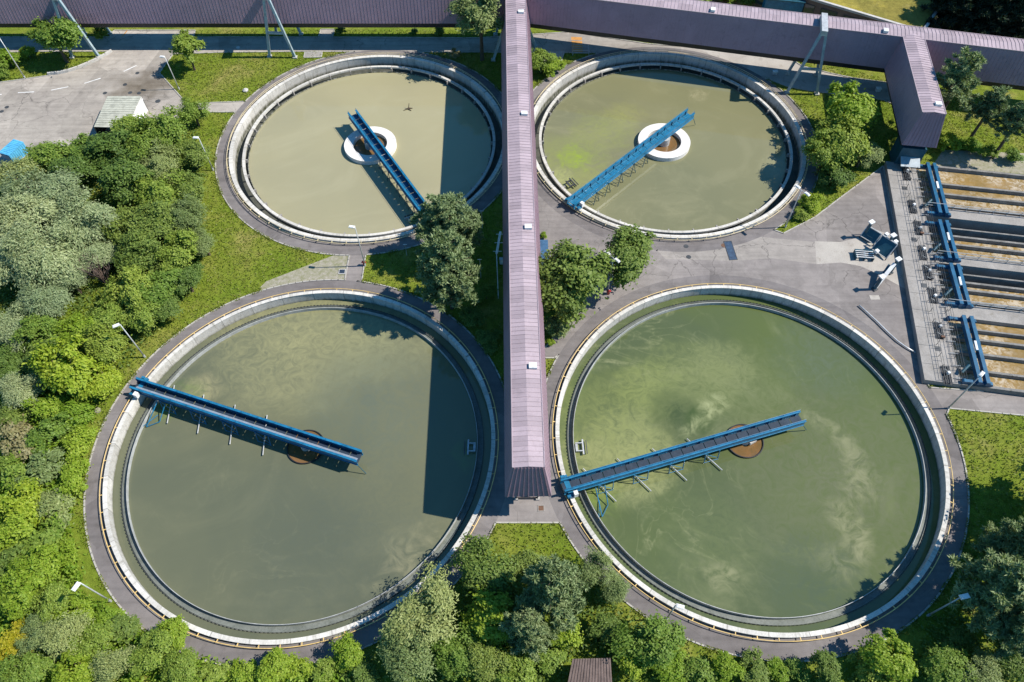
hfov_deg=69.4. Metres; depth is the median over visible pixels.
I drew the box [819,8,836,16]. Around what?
window
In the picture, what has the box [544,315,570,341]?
bush
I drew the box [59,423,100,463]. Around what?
bush
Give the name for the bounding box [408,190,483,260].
pine tree
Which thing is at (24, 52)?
bush
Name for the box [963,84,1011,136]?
pine tree
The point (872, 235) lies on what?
screen box
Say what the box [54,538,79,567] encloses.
bush
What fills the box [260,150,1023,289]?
gravel ground
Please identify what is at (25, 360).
broadleaf tree
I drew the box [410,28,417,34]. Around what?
bush
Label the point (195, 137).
street lamp
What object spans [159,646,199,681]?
broadleaf tree
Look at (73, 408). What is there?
bush
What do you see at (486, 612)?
broadleaf tree
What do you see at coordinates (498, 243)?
pipe manifold
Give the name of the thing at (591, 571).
broadleaf tree
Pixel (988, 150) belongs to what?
bush
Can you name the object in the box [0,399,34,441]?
bush
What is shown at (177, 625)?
broadleaf tree
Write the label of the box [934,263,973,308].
travelling bridge
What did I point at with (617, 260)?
street lamp
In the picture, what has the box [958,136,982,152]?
bush
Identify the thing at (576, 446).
scum box
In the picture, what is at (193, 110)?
broadleaf tree
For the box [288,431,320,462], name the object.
water
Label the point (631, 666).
broadleaf tree
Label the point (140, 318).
broadleaf tree
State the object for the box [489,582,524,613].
broadleaf tree
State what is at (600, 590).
undergrowth
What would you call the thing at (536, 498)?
portal frame
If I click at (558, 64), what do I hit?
bush
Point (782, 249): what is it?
pavement
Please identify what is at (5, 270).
willow tree
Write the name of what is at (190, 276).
broadleaf tree
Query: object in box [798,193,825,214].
bush
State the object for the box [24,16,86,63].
broadleaf tree
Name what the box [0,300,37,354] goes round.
willow tree
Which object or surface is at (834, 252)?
concrete pavement
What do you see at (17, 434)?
bush
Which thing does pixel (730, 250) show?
drain grate
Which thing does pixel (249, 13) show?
covered gallery
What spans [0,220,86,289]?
willow tree
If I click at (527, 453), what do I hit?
covered gallery
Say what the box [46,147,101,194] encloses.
broadleaf tree
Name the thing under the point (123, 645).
undergrowth
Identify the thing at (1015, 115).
pine tree
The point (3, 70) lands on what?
bush
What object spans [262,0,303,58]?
trestle
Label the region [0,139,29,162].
container
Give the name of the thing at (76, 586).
street lamp
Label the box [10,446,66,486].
bush
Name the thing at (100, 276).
bare shrub
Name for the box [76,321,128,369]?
broadleaf tree
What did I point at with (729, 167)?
water
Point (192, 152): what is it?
broadleaf tree
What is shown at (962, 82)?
pine tree
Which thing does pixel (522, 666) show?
broadleaf tree
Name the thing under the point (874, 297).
hatch
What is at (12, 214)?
willow tree
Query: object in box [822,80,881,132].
broadleaf tree
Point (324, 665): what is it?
bush
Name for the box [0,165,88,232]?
willow tree
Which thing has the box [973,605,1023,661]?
pine tree
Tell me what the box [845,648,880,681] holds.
bush
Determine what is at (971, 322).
travelling bridge
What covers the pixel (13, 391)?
willow tree
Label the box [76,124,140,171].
broadleaf tree
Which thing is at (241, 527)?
water
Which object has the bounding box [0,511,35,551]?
broadleaf tree
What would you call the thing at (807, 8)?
window
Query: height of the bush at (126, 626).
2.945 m
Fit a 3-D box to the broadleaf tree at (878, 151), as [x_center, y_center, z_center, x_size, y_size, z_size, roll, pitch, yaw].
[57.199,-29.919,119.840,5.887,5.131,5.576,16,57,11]
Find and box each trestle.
[52,0,112,58]
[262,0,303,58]
[491,28,537,61]
[784,13,827,95]
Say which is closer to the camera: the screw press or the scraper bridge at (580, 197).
the screw press
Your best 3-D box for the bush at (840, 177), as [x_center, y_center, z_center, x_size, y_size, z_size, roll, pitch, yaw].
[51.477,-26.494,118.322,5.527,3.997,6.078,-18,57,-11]
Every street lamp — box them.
[0,39,25,77]
[71,581,111,602]
[112,323,145,357]
[160,55,179,89]
[193,136,213,170]
[348,225,365,266]
[604,251,620,292]
[665,603,684,619]
[784,184,809,227]
[926,593,970,616]
[947,371,984,408]
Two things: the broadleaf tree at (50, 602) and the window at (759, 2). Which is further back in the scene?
the window at (759, 2)
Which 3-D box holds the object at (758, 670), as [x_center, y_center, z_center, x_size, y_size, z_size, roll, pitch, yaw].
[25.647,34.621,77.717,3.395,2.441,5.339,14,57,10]
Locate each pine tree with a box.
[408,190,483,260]
[415,226,482,312]
[498,604,557,663]
[514,552,589,636]
[935,45,986,110]
[947,548,1023,641]
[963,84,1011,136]
[970,516,1023,562]
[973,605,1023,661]
[987,101,1023,158]
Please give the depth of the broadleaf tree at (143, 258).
105.33 m
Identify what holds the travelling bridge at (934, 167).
on the basin block
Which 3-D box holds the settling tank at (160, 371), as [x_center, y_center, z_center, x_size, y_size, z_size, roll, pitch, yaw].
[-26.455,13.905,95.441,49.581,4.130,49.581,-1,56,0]
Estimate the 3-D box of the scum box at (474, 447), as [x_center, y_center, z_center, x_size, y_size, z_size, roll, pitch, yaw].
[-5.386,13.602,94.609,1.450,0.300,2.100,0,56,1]
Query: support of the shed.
on the ground at (544, 529)
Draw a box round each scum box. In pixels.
[404,213,413,221]
[464,439,475,454]
[566,178,578,186]
[575,439,587,454]
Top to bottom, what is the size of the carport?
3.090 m
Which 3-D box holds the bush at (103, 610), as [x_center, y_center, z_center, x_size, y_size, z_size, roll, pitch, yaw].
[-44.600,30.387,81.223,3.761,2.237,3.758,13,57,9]
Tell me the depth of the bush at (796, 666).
77.26 m
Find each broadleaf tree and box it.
[0,154,45,193]
[0,341,32,379]
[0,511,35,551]
[0,569,45,620]
[0,617,38,661]
[0,648,54,681]
[5,542,62,592]
[9,313,67,355]
[14,612,65,658]
[20,335,62,384]
[21,333,100,396]
[22,140,72,174]
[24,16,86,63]
[24,577,73,624]
[30,608,95,663]
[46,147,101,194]
[47,650,99,681]
[50,592,94,624]
[53,311,97,347]
[63,619,115,659]
[65,132,110,164]
[71,358,122,402]
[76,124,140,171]
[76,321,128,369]
[85,295,130,332]
[85,644,138,681]
[95,148,155,207]
[98,205,142,247]
[100,260,154,310]
[109,112,146,134]
[110,229,165,274]
[110,298,160,335]
[121,266,183,305]
[122,118,165,165]
[124,626,175,677]
[125,198,185,245]
[131,167,193,206]
[136,135,182,184]
[137,104,191,149]
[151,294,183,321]
[153,228,201,271]
[155,613,189,652]
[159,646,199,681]
[167,191,211,231]
[168,29,206,70]
[169,138,214,168]
[170,170,207,202]
[172,261,206,295]
[177,96,210,125]
[190,224,217,256]
[254,646,293,681]
[328,631,365,675]
[374,560,459,657]
[374,624,440,681]
[428,622,482,681]
[444,0,503,60]
[447,532,521,597]
[457,584,513,650]
[464,641,512,681]
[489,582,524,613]
[495,644,537,681]
[508,545,548,583]
[531,47,557,72]
[538,238,617,328]
[543,616,584,650]
[579,544,618,591]
[587,257,610,274]
[600,570,630,604]
[602,223,656,290]
[605,609,686,672]
[614,637,648,679]
[721,0,735,3]
[736,0,754,6]
[799,128,840,174]
[806,647,842,681]
[809,110,874,167]
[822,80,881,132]
[853,628,918,681]
[854,139,886,168]
[917,643,980,681]
[962,646,1008,681]
[988,633,1023,681]
[1012,458,1023,499]
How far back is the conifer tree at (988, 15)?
129.30 m
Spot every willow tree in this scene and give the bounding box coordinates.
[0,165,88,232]
[0,190,59,242]
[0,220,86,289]
[0,251,41,288]
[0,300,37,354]
[0,370,42,410]
[15,272,75,319]
[44,254,89,294]
[47,183,120,254]
[64,236,118,275]
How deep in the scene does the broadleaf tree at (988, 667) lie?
75.56 m
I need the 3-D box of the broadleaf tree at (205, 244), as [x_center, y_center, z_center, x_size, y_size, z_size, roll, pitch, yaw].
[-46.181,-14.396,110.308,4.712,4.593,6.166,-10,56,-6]
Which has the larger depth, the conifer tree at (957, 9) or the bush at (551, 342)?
the conifer tree at (957, 9)
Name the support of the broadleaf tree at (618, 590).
on the ground at (544, 529)
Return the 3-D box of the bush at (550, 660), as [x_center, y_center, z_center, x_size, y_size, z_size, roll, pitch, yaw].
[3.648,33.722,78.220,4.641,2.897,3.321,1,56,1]
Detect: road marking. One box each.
[0,65,136,94]
[122,29,582,51]
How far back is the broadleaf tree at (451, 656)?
76.01 m
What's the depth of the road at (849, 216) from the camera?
109.21 m
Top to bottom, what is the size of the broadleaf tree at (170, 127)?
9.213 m
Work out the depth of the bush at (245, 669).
77.37 m
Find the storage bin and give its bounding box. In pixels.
[540,240,548,258]
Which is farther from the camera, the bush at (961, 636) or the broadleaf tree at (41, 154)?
the broadleaf tree at (41, 154)
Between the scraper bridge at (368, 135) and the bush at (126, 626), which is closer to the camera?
the bush at (126, 626)
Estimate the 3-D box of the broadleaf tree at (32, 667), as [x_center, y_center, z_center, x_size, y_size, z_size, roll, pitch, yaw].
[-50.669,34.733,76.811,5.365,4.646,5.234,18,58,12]
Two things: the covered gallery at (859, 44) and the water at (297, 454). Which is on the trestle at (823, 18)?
the covered gallery at (859, 44)
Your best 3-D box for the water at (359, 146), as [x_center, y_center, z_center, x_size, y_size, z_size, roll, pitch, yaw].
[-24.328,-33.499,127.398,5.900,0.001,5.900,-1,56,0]
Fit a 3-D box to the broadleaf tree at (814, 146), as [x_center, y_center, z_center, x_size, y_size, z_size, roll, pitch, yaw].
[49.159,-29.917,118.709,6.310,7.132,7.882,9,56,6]
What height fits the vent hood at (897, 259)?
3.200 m
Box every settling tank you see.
[99,288,498,648]
[226,52,501,243]
[534,49,808,239]
[552,283,953,641]
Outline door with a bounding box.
[1,154,10,162]
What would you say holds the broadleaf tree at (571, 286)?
on the ground at (544, 529)
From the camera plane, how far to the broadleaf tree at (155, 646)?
76.53 m
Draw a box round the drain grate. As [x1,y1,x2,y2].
[723,241,737,259]
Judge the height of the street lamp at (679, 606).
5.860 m
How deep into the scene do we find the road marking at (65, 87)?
135.40 m
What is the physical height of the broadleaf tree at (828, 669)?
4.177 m
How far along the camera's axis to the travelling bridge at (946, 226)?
110.39 m
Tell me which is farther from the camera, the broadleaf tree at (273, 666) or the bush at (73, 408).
the bush at (73, 408)
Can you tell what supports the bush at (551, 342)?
on the road at (849, 216)
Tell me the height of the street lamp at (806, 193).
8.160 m
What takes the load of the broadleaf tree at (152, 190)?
on the ground at (544, 529)
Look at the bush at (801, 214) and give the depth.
114.61 m
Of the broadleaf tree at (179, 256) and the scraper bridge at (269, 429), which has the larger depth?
the broadleaf tree at (179, 256)
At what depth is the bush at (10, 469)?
89.51 m
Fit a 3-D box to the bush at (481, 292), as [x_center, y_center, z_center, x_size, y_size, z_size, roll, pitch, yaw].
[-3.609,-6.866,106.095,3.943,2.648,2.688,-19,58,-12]
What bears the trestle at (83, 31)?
on the ground at (544, 529)
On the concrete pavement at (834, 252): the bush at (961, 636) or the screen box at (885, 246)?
the screen box at (885, 246)
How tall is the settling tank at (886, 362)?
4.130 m
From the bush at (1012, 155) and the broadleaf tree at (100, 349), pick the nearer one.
the broadleaf tree at (100, 349)
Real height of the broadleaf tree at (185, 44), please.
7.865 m
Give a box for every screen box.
[859,227,881,245]
[871,235,897,259]
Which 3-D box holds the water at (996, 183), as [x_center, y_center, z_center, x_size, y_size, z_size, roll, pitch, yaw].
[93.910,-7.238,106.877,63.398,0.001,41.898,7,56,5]
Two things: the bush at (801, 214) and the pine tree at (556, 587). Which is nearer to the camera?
the pine tree at (556, 587)
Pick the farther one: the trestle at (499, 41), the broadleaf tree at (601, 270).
the trestle at (499, 41)
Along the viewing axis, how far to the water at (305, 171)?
126.78 m
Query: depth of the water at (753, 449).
94.53 m
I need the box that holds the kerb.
[0,29,1023,664]
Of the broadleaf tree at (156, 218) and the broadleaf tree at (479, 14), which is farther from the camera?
the broadleaf tree at (479, 14)
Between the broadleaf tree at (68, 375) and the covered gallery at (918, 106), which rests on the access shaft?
the covered gallery at (918, 106)
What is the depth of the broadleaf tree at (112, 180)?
111.29 m
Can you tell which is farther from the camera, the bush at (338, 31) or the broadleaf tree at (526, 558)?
the bush at (338, 31)
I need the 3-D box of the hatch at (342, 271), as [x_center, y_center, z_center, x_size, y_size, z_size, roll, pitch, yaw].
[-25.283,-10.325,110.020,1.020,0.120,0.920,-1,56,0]
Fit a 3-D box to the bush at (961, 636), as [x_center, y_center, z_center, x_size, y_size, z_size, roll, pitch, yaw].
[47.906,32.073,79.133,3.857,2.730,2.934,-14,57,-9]
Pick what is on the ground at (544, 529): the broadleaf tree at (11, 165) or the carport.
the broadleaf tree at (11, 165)
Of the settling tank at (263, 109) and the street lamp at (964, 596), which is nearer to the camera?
the street lamp at (964, 596)
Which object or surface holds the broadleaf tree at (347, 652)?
on the ground at (544, 529)
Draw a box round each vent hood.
[861,219,874,238]
[871,274,885,291]
[889,256,901,274]
[890,233,896,239]
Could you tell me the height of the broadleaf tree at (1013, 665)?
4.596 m
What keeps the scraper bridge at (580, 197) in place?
on the settling tank at (772, 106)
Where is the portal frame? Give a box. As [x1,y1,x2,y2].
[515,496,538,500]
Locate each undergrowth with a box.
[0,116,1016,681]
[0,387,352,681]
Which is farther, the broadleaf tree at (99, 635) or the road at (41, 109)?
the road at (41, 109)
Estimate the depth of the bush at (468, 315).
103.12 m
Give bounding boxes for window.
[755,0,762,5]
[801,3,815,13]
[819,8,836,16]
[843,15,857,18]
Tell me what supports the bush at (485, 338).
on the ground at (544, 529)
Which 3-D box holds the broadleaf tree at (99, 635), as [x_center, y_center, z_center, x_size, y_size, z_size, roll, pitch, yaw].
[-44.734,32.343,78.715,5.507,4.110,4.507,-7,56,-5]
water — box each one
[113,300,490,639]
[249,73,490,233]
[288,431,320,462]
[354,136,386,154]
[544,70,785,230]
[559,295,939,632]
[648,134,680,151]
[727,425,762,456]
[916,169,1023,389]
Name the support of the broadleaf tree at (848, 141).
on the ground at (544, 529)
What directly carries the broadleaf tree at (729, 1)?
on the ground at (544, 529)
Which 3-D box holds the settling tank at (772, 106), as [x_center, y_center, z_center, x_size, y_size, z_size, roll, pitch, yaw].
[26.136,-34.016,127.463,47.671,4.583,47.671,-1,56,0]
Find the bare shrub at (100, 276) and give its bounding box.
[74,253,110,284]
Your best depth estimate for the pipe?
103.07 m
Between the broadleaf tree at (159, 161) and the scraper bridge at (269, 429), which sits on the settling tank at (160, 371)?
the scraper bridge at (269, 429)
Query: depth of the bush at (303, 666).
77.41 m
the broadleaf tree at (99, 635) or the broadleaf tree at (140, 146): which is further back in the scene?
the broadleaf tree at (140, 146)
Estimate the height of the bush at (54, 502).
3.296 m
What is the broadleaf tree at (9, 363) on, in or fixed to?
on the ground at (544, 529)
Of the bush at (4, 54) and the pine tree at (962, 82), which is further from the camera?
the bush at (4, 54)
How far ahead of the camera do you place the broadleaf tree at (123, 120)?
120.26 m
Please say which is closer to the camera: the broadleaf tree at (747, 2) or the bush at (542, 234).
the bush at (542, 234)
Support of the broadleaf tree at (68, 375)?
on the ground at (544, 529)
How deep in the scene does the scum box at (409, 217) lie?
117.35 m
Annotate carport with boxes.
[94,96,147,133]
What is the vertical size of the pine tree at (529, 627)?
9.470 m
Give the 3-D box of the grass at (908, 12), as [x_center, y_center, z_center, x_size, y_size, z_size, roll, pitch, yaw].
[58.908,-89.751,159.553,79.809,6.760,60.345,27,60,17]
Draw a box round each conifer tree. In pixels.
[919,0,981,29]
[943,0,1013,35]
[990,0,1023,38]
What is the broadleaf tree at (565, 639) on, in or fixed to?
on the ground at (544, 529)
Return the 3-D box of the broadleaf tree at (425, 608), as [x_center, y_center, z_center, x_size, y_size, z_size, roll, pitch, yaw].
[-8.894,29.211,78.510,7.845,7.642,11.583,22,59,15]
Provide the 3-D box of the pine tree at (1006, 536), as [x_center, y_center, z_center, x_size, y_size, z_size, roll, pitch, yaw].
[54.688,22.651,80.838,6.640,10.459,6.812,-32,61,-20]
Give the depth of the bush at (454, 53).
138.22 m
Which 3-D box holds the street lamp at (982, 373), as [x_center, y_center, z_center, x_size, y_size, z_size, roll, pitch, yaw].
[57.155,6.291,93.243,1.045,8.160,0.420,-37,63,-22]
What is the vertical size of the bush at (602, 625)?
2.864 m
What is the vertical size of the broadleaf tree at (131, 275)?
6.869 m
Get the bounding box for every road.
[0,30,890,163]
[346,167,1023,521]
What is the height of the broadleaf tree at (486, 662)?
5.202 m
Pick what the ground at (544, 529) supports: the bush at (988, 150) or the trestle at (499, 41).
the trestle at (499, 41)
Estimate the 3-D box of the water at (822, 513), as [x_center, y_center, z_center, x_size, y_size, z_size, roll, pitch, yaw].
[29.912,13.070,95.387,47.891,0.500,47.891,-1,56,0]
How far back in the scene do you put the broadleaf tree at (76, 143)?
117.53 m
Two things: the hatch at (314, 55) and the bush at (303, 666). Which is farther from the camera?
the hatch at (314, 55)
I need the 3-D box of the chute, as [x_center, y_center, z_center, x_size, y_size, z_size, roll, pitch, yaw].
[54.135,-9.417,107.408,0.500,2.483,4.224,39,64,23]
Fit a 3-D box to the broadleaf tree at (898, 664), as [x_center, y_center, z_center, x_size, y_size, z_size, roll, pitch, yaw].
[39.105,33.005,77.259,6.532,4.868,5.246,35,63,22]
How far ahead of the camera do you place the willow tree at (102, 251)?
106.50 m
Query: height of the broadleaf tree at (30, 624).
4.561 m
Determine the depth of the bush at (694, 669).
77.13 m
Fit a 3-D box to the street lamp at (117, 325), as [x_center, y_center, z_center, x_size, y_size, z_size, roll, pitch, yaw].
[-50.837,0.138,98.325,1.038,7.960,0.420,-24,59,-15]
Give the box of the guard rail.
[572,44,588,55]
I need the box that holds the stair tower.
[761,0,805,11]
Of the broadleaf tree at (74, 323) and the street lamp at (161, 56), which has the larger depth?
the street lamp at (161, 56)
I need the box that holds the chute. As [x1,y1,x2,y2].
[874,262,895,287]
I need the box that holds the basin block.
[884,161,1023,396]
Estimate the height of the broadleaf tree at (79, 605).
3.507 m
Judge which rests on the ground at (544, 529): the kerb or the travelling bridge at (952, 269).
the kerb
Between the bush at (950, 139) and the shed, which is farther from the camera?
the bush at (950, 139)
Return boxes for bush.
[0,47,20,66]
[0,60,9,78]
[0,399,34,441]
[0,413,38,462]
[0,452,34,495]
[0,477,45,526]
[0,541,24,582]
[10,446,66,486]
[12,516,69,561]
[18,45,35,58]
[19,393,66,421]
[24,410,74,454]
[34,488,75,531]
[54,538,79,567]
[55,456,93,495]
[56,393,98,426]
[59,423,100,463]
[91,28,107,39]
[91,598,128,624]
[106,612,142,643]
[191,657,231,681]
[226,656,257,681]
[278,651,315,681]
[306,653,338,681]
[334,28,346,35]
[334,661,380,681]
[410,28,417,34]
[434,28,444,35]
[448,47,461,58]
[458,304,486,326]
[475,328,502,356]
[476,282,498,302]
[527,645,567,676]
[540,231,547,238]
[541,56,566,77]
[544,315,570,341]
[545,338,555,345]
[584,612,622,647]
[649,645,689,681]
[681,655,718,681]
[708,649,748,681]
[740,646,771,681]
[766,654,790,681]
[782,656,819,681]
[793,206,809,221]
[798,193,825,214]
[812,164,857,189]
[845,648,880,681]
[937,132,961,151]
[942,625,978,653]
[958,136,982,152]
[977,144,1000,157]
[1005,147,1023,162]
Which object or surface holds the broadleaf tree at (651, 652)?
on the ground at (544, 529)
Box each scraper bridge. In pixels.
[129,376,365,473]
[348,108,426,213]
[560,410,806,520]
[564,108,695,209]
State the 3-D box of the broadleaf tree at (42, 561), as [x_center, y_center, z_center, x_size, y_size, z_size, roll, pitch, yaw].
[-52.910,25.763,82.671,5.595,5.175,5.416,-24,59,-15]
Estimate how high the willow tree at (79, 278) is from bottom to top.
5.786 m
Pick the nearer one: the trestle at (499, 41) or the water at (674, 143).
the water at (674, 143)
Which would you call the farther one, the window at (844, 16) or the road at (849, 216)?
the window at (844, 16)
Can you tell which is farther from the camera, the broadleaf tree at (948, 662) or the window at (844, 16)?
the window at (844, 16)
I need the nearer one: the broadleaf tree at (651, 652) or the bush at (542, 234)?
the broadleaf tree at (651, 652)
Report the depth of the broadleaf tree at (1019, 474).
85.52 m
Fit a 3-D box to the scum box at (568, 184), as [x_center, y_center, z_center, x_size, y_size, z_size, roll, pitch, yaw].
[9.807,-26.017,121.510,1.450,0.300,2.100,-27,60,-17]
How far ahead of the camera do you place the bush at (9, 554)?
82.89 m
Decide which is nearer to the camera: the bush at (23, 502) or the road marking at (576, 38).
the bush at (23, 502)
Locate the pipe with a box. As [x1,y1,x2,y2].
[859,305,915,352]
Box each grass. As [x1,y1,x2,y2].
[709,0,937,27]
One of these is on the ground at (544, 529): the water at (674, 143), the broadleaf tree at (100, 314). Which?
the broadleaf tree at (100, 314)
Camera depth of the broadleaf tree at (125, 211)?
108.26 m
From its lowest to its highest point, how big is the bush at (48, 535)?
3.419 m
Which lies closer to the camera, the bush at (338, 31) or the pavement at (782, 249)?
the pavement at (782, 249)
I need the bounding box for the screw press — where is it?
[874,264,889,284]
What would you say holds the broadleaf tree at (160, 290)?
on the ground at (544, 529)
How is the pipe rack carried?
on the concrete pavement at (834, 252)
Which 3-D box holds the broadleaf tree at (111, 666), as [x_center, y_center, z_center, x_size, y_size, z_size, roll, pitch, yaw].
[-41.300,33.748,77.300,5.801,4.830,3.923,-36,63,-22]
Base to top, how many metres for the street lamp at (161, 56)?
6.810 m
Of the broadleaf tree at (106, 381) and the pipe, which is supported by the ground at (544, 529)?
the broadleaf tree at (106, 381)
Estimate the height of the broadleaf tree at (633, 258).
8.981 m
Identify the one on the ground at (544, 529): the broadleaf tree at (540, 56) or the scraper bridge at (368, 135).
the broadleaf tree at (540, 56)
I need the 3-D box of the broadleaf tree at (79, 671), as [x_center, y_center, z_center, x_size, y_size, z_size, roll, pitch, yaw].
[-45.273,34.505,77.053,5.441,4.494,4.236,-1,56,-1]
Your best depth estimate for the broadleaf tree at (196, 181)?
114.13 m
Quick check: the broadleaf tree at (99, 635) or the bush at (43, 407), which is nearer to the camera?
the broadleaf tree at (99, 635)
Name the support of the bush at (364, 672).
on the ground at (544, 529)
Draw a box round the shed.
[568,658,611,681]
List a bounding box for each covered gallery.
[0,0,504,27]
[501,0,551,496]
[527,0,1023,89]
[884,34,946,147]
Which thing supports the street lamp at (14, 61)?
on the ground at (544, 529)
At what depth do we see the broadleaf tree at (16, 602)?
79.99 m
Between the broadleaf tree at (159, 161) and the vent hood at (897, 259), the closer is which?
the vent hood at (897, 259)
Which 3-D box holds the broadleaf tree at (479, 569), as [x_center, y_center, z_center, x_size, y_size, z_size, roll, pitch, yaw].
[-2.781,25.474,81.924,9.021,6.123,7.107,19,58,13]
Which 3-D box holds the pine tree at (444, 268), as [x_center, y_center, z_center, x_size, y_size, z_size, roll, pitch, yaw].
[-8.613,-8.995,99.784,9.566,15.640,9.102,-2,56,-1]
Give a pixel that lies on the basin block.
(930, 312)
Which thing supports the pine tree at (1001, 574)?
on the ground at (544, 529)
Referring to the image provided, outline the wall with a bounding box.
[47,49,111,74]
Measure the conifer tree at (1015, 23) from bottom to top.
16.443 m
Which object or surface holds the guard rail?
on the ground at (544, 529)
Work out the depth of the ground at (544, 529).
109.08 m
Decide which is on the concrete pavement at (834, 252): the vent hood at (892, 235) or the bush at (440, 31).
the vent hood at (892, 235)
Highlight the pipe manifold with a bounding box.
[493,231,502,298]
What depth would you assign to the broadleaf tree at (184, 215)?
109.83 m
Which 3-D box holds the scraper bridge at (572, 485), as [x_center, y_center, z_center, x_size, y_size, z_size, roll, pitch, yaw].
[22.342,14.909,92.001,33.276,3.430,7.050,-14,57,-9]
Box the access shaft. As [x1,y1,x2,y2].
[889,136,926,167]
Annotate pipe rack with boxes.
[853,249,874,261]
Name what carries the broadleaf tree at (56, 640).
on the ground at (544, 529)
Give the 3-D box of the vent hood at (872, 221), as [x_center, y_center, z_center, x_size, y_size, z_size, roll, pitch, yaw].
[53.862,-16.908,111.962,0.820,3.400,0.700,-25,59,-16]
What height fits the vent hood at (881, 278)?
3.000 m
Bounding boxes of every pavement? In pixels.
[544,49,904,287]
[658,237,816,263]
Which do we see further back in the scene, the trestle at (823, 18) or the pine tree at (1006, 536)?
the trestle at (823, 18)
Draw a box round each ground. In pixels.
[0,27,1023,681]
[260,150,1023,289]
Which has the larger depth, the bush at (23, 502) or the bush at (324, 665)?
the bush at (23, 502)
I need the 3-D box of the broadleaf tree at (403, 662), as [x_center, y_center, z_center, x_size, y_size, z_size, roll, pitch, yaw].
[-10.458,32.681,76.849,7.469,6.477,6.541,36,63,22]
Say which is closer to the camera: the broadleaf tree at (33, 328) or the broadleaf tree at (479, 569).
the broadleaf tree at (479, 569)
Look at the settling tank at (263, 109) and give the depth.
130.09 m
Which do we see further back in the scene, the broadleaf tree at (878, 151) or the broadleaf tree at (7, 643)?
the broadleaf tree at (878, 151)
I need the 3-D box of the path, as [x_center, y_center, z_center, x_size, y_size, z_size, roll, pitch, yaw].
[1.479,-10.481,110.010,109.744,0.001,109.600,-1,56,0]
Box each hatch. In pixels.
[304,52,322,57]
[338,269,345,273]
[538,505,544,511]
[869,295,879,299]
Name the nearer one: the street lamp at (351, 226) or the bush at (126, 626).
the bush at (126, 626)
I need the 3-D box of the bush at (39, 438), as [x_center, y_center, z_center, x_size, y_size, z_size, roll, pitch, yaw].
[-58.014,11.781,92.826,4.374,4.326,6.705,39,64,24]
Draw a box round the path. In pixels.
[85,47,967,665]
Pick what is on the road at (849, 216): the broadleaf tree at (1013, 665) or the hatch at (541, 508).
the hatch at (541, 508)
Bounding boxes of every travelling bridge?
[920,162,950,217]
[924,219,960,262]
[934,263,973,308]
[946,315,992,386]
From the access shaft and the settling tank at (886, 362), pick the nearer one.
the settling tank at (886, 362)
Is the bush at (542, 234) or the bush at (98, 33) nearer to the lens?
the bush at (542, 234)
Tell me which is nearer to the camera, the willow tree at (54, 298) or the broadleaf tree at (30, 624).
the broadleaf tree at (30, 624)
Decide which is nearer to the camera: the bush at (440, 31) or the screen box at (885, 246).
the screen box at (885, 246)
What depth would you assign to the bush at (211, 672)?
77.24 m
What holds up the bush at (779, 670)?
on the ground at (544, 529)
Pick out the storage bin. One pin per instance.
(543, 245)
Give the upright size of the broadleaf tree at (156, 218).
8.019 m
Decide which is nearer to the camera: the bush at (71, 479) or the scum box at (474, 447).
the bush at (71, 479)
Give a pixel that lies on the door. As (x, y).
(5, 157)

